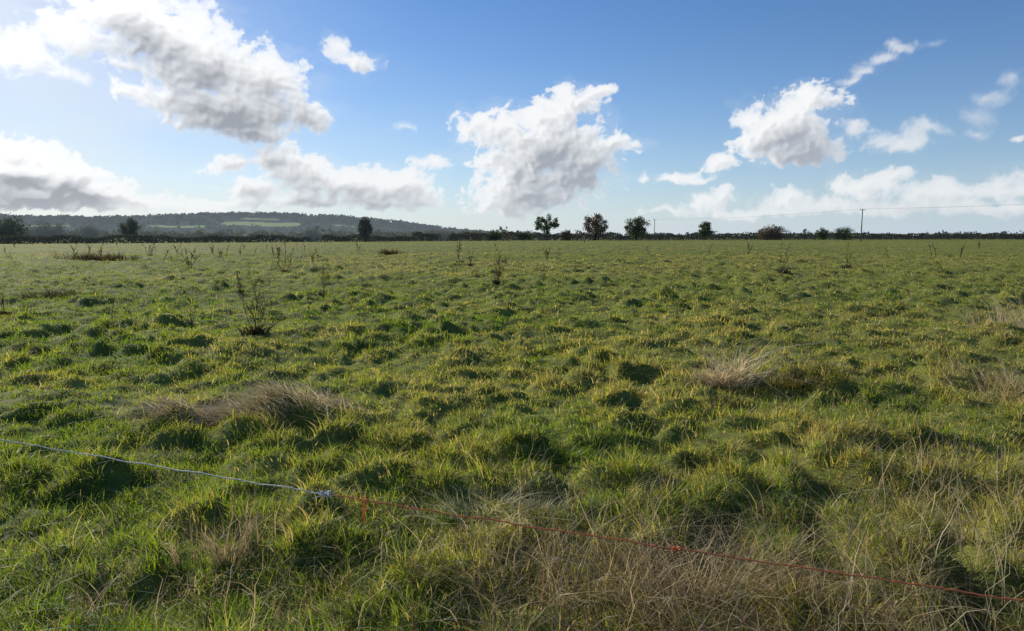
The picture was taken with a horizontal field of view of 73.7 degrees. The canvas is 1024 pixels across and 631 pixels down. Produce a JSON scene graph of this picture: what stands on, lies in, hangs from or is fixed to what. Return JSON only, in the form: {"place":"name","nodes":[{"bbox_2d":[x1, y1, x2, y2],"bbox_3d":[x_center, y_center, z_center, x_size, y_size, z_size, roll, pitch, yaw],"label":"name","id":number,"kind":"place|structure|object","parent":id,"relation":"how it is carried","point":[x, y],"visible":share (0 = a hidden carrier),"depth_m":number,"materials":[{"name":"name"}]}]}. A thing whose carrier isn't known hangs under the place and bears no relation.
{"place":"outdoors","nodes":[
{"label":"outdoors","id":0,"kind":"place"},
{"bbox_2d":[16,216,424,235],"bbox_3d":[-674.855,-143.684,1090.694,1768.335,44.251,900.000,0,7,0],"label":"hill","id":1,"kind":"structure","parent":0,"point":[268,223],"depth_m":835.27,"materials":[{"name":"green plant"}]},
{"bbox_2d":[0,211,546,236],"bbox_3d":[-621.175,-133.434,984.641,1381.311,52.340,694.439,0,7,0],"label":"hillside woodland","id":2,"kind":"object","parent":1,"relation":"on","point":[320,220],"visible":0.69,"depth_m":872.78,"materials":[{"name":"green plant"}]},
{"bbox_2d":[0,236,1023,630],"bbox_3d":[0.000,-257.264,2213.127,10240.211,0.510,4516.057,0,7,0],"label":"ground","id":3,"kind":"structure","parent":0,"point":[640,370],"depth_m":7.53,"materials":[{"name":"green plant"}]},
{"bbox_2d":[0,285,15,316],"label":"dock plant","id":4,"kind":"object","parent":3,"relation":"on","point":[1,312],"visible":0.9,"depth_m":13.55,"materials":[{"name":"plant"}]},
{"bbox_2d":[0,212,30,242],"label":"tree","id":5,"kind":"object","parent":3,"relation":"on","point":[5,225],"visible":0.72,"depth_m":147.16,"materials":[{"name":"green plant"}]},
{"bbox_2d":[24,219,71,241],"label":"tree","id":6,"kind":"object","parent":3,"relation":"on","point":[48,231],"visible":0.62,"depth_m":163.19,"materials":[{"name":"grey plant"}]},
{"bbox_2d":[9,287,105,299],"bbox_3d":[-12.062,-0.596,18.197,2.594,0.375,1.948,5,9,39],"label":"grass tussock","id":7,"kind":"object","parent":3,"relation":"on","point":[52,294],"depth_m":18.21,"materials":[{"name":"plant"}]},
{"bbox_2d":[68,223,104,241],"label":"tree","id":8,"kind":"object","parent":3,"relation":"on","point":[87,231],"visible":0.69,"depth_m":168.15,"materials":[{"name":"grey plant"}]},
{"bbox_2d":[52,251,151,260],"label":"rush clump","id":9,"kind":"object","parent":3,"relation":"on","point":[98,258],"visible":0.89,"depth_m":44.42,"materials":[{"name":"brown plant"}]},
{"bbox_2d":[109,296,126,328],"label":"dock plant","id":10,"kind":"object","parent":3,"relation":"on","point":[113,326],"visible":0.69,"depth_m":11.27,"materials":[{"name":"plant"}]},
{"bbox_2d":[117,218,142,239],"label":"tree","id":11,"kind":"object","parent":3,"relation":"on","point":[131,227],"visible":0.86,"depth_m":157.96,"materials":[{"name":"green plant"}]},
{"bbox_2d":[146,242,155,255],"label":"dock plant","id":12,"kind":"object","parent":3,"relation":"on","point":[149,254],"visible":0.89,"depth_m":53.27,"materials":[{"name":"green plant"}]},
{"bbox_2d":[180,249,201,269],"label":"dock plant","id":13,"kind":"object","parent":3,"relation":"on","point":[188,261],"visible":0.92,"depth_m":33.12,"materials":[{"name":"plant"}]},
{"bbox_2d":[188,297,203,333],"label":"dock plant","id":14,"kind":"object","parent":3,"relation":"on","point":[193,316],"visible":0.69,"depth_m":10.46,"materials":[{"name":"plant"}]},
{"bbox_2d":[0,234,412,243],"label":"hedge","id":15,"kind":"object","parent":3,"relation":"on","point":[64,239],"visible":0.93,"depth_m":155.55,"materials":[{"name":"green plant"}]},
{"bbox_2d":[154,484,283,570],"bbox_3d":[-1.476,1.078,3.404,0.582,0.372,0.604,0,7,0],"label":"grass tussock","id":16,"kind":"object","parent":3,"relation":"on","point":[214,550],"depth_m":3.46,"materials":[{"name":"plant"}]},
{"bbox_2d":[210,230,230,239],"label":"tree","id":17,"kind":"object","parent":3,"relation":"on","point":[219,233],"visible":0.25,"depth_m":173.22,"materials":[{"name":"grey plant"}]},
{"bbox_2d":[92,371,371,429],"bbox_3d":[-2.575,0.723,6.060,2.499,0.560,2.106,-3,7,-26],"label":"grass tussock","id":18,"kind":"object","parent":3,"relation":"on","point":[266,395],"depth_m":5.99,"materials":[{"name":"beige plant"}]},
{"bbox_2d":[235,269,244,292],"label":"dock plant","id":19,"kind":"object","parent":3,"relation":"on","point":[238,291],"visible":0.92,"depth_m":18.16,"materials":[{"name":"plant"}]},
{"bbox_2d":[231,264,277,335],"bbox_3d":[-4.063,-0.252,10.906,0.600,1.138,0.717,5,8,36],"label":"dock plant","id":20,"kind":"object","parent":3,"relation":"on","point":[258,330],"visible":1,"depth_m":10.95,"materials":[{"name":"plant"}]},
{"bbox_2d":[273,341,280,378],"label":"dock plant","id":21,"kind":"object","parent":3,"relation":"on","point":[276,361],"visible":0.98,"depth_m":7.87,"materials":[{"name":"plant"}]},
{"bbox_2d":[274,241,293,272],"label":"dock plant","id":22,"kind":"object","parent":3,"relation":"on","point":[284,270],"visible":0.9,"depth_m":30.12,"materials":[{"name":"plant"}]},
{"bbox_2d":[301,229,322,241],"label":"tree","id":23,"kind":"object","parent":3,"relation":"on","point":[313,234],"visible":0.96,"depth_m":176.42,"materials":[{"name":"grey plant"}]},
{"bbox_2d":[317,264,335,296],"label":"dock plant","id":24,"kind":"object","parent":3,"relation":"on","point":[320,294],"visible":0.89,"depth_m":17.66,"materials":[{"name":"plant"}]},
{"bbox_2d":[357,216,372,241],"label":"tree","id":25,"kind":"object","parent":3,"relation":"on","point":[365,228],"visible":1,"depth_m":178.08,"materials":[{"name":"green plant"}]},
{"bbox_2d":[375,247,400,254],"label":"rush clump","id":26,"kind":"object","parent":3,"relation":"on","point":[385,252],"visible":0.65,"depth_m":55.25,"materials":[{"name":"brown plant"}]},
{"bbox_2d":[428,229,450,240],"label":"tree","id":27,"kind":"object","parent":3,"relation":"on","point":[444,235],"visible":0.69,"depth_m":207.75,"materials":[{"name":"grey plant"}]},
{"bbox_2d":[456,242,464,262],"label":"dock plant","id":28,"kind":"object","parent":3,"relation":"on","point":[463,261],"visible":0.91,"depth_m":40.72,"materials":[{"name":"green plant"}]},
{"bbox_2d":[378,471,591,540],"bbox_3d":[-0.133,1.093,3.935,1.220,0.265,1.200,5,8,36],"label":"grass tussock","id":29,"kind":"object","parent":3,"relation":"on","point":[505,496],"depth_m":4.03,"materials":[{"name":"plant"}]},
{"bbox_2d":[489,230,500,240],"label":"bush","id":30,"kind":"object","parent":3,"relation":"on","point":[493,235],"visible":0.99,"depth_m":223.27,"materials":[{"name":"green plant"}]},
{"bbox_2d":[491,255,503,283],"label":"dock plant","id":31,"kind":"object","parent":3,"relation":"on","point":[494,281],"visible":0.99,"depth_m":21.93,"materials":[{"name":"plant"}]},
{"bbox_2d":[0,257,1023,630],"bbox_3d":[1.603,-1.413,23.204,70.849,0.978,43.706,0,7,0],"label":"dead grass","id":32,"kind":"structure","parent":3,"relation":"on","point":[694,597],"depth_m":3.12,"materials":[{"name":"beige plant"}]},
{"bbox_2d":[0,439,1023,600],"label":"fence line","id":33,"kind":"object","parent":3,"relation":"on","point":[327,494],"visible":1,"depth_m":2.77,"materials":[{"name":"plastic"}]},
{"bbox_2d":[16,226,1023,239],"bbox_3d":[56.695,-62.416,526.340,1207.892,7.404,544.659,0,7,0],"label":"distant woodland","id":34,"kind":"object","parent":3,"relation":"on","point":[199,233],"visible":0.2,"depth_m":343.61,"materials":[{"name":"green plant"}]},
{"bbox_2d":[516,230,532,239],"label":"bush","id":35,"kind":"object","parent":3,"relation":"on","point":[522,235],"visible":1,"depth_m":229.93,"materials":[{"name":"green plant"}]},
{"bbox_2d":[477,416,614,471],"bbox_3d":[0.346,0.926,5.055,1.419,0.346,0.940,0,7,0],"label":"grass tussock","id":36,"kind":"object","parent":3,"relation":"on","point":[563,452],"depth_m":5.07,"materials":[{"name":"plant"}]},
{"bbox_2d":[534,213,559,235],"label":"tree","id":37,"kind":"object","parent":3,"relation":"on","point":[547,227],"visible":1,"depth_m":234.52,"materials":[{"name":"green plant"}]},
{"bbox_2d":[412,231,686,240],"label":"hedge","id":38,"kind":"object","parent":3,"relation":"on","point":[464,236],"visible":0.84,"depth_m":233.14,"materials":[{"name":"green plant"}]},
{"bbox_2d":[559,230,572,239],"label":"bush","id":39,"kind":"object","parent":3,"relation":"on","point":[566,233],"visible":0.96,"depth_m":233.95,"materials":[{"name":"green plant"}]},
{"bbox_2d":[583,213,608,239],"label":"tree","id":40,"kind":"object","parent":3,"relation":"on","point":[600,229],"visible":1,"depth_m":236.45,"materials":[{"name":"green plant"}]},
{"bbox_2d":[624,215,650,239],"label":"tree","id":41,"kind":"object","parent":3,"relation":"on","point":[638,229],"visible":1,"depth_m":234.51,"materials":[{"name":"green plant"}]},
{"bbox_2d":[697,221,712,239],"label":"tree","id":42,"kind":"object","parent":3,"relation":"on","point":[705,230],"visible":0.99,"depth_m":247.25,"materials":[{"name":"green plant"}]},
{"bbox_2d":[565,326,888,411],"bbox_3d":[2.268,0.379,7.185,3.192,0.827,4.061,6,9,40],"label":"grass tussock","id":43,"kind":"object","parent":3,"relation":"on","point":[709,378],"depth_m":7.17,"materials":[{"name":"beige plant"}]},
{"bbox_2d":[468,485,1015,630],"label":"grass tussock","id":44,"kind":"object","parent":3,"relation":"on","point":[722,571],"depth_m":3.26,"materials":[{"name":"beige plant"}]},
{"bbox_2d":[756,223,790,239],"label":"bush","id":45,"kind":"object","parent":3,"relation":"on","point":[776,233],"visible":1,"depth_m":262.30,"materials":[{"name":"green plant"}]},
{"bbox_2d":[776,240,790,272],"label":"dock plant","id":46,"kind":"object","parent":3,"relation":"on","point":[783,271],"visible":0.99,"depth_m":27.57,"materials":[{"name":"plant"}]},
{"bbox_2d":[744,355,892,393],"bbox_3d":[3.166,0.635,7.138,1.592,0.373,1.204,4,8,30],"label":"grass tussock","id":47,"kind":"object","parent":3,"relation":"on","point":[798,381],"depth_m":7.15,"materials":[{"name":"beige plant"}]},
{"bbox_2d":[816,228,830,239],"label":"bush","id":48,"kind":"object","parent":3,"relation":"on","point":[822,234],"visible":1,"depth_m":262.51,"materials":[{"name":"green plant"}]},
{"bbox_2d":[833,226,855,239],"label":"bush","id":49,"kind":"object","parent":3,"relation":"on","point":[841,234],"visible":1,"depth_m":259.45,"materials":[{"name":"green plant"}]},
{"bbox_2d":[841,242,855,268],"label":"dock plant","id":50,"kind":"object","parent":3,"relation":"on","point":[847,266],"visible":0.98,"depth_m":33.76,"materials":[{"name":"green plant"}]},
{"bbox_2d":[686,232,1023,239],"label":"hedge","id":51,"kind":"object","parent":3,"relation":"on","point":[865,236],"visible":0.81,"depth_m":287.33,"materials":[{"name":"green plant"}]},
{"bbox_2d":[860,209,862,241],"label":"utility pole","id":52,"kind":"object","parent":3,"relation":"on","point":[861,226],"visible":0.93,"depth_m":188.34,"materials":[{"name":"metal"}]},
{"bbox_2d":[922,344,1023,401],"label":"grass tussock","id":53,"kind":"object","parent":3,"relation":"on","point":[1005,392],"depth_m":7.22,"materials":[{"name":"beige plant"}]},
{"bbox_2d":[928,288,1023,327],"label":"grass tussock","id":54,"kind":"object","parent":3,"relation":"on","point":[1017,317],"depth_m":12.08,"materials":[{"name":"beige plant"}]},
{"bbox_2d":[0,0,1023,235],"bbox_3d":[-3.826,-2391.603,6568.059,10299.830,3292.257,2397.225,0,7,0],"label":"sky","id":55,"kind":"structure","parent":0,"point":[93,93],"depth_m":7077.49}
]}

